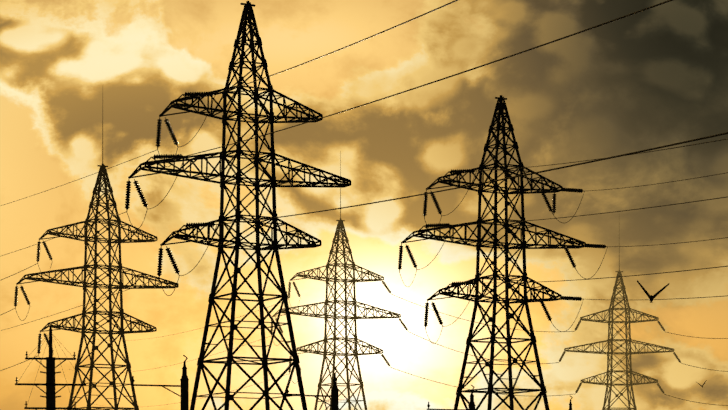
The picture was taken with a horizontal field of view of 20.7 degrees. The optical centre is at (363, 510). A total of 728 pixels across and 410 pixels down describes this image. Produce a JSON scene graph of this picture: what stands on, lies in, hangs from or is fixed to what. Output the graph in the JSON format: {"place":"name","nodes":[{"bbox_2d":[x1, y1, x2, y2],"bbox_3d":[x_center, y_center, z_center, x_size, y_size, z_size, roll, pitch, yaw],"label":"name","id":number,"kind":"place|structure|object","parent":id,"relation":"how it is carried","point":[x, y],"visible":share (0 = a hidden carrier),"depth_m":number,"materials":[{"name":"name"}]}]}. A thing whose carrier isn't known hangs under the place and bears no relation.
{"place":"outdoors","nodes":[
{"label":"outdoors","id":0,"kind":"place"},
{"bbox_2d":[0,0,727,409],"label":"sky","id":1,"kind":"structure","parent":0,"point":[657,76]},
{"bbox_2d":[637,280,668,302],"bbox_3d":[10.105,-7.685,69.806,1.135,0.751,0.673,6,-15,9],"label":"bird","id":2,"kind":"object","parent":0,"point":[651,297],"visible":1,"depth_m":69.71},
{"label":"ground","id":3,"kind":"structure","parent":0,"visible":0},
{"bbox_2d":[15,326,85,409],"bbox_3d":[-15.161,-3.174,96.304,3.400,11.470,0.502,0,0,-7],"label":"line pole","id":4,"kind":"object","parent":3,"relation":"on","point":[50,385],"visible":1,"depth_m":96.19,"materials":[{"name":"metal"}]},
{"bbox_2d":[14,121,178,409],"bbox_3d":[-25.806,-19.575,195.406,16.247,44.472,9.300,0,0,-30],"label":"tower","id":5,"kind":"structure","parent":3,"relation":"on","point":[118,240],"depth_m":195.07,"materials":[{"name":"metal"}]},
{"bbox_2d":[131,355,188,409],"bbox_3d":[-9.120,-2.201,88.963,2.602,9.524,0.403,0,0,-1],"label":"post","id":6,"kind":"object","parent":3,"relation":"on","point":[184,385],"visible":1,"depth_m":88.88,"materials":[{"name":"metal"}]},
{"bbox_2d":[125,1,350,409],"bbox_3d":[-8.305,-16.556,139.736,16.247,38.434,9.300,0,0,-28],"label":"tower","id":7,"kind":"structure","parent":3,"relation":"on","point":[248,16],"depth_m":139.26,"materials":[{"name":"metal"}]},
{"bbox_2d":[285,368,338,409],"bbox_3d":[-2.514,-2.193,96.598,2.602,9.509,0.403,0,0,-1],"label":"post","id":8,"kind":"object","parent":3,"relation":"on","point":[334,397],"visible":1,"depth_m":96.53,"materials":[{"name":"metal"}]},
{"bbox_2d":[270,151,407,409],"bbox_3d":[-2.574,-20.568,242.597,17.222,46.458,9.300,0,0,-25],"label":"tower","id":9,"kind":"structure","parent":3,"relation":"on","point":[340,227],"depth_m":242.17,"materials":[{"name":"metal"}]},
{"bbox_2d":[0,0,727,406],"bbox_3d":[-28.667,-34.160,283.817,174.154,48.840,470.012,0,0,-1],"label":"conductors","id":10,"kind":"object","parent":9,"relation":"attached to","point":[472,184],"visible":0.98,"depth_m":101.81,"materials":[{"name":"grey metal"}]},
{"bbox_2d":[427,385,475,409],"bbox_3d":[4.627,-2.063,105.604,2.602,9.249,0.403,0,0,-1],"label":"post","id":11,"kind":"object","parent":3,"relation":"on","point":[471,405],"visible":1,"depth_m":105.55,"materials":[{"name":"metal"}]},
{"bbox_2d":[398,95,607,409],"bbox_3d":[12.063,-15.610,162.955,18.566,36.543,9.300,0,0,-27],"label":"tower","id":12,"kind":"structure","parent":3,"relation":"on","point":[500,108],"depth_m":162.09,"materials":[{"name":"metal"}]},
{"bbox_2d":[559,259,680,409],"bbox_3d":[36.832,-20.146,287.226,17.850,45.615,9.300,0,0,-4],"label":"tower","id":13,"kind":"structure","parent":3,"relation":"on","point":[612,339],"depth_m":286.78,"materials":[{"name":"metal"}]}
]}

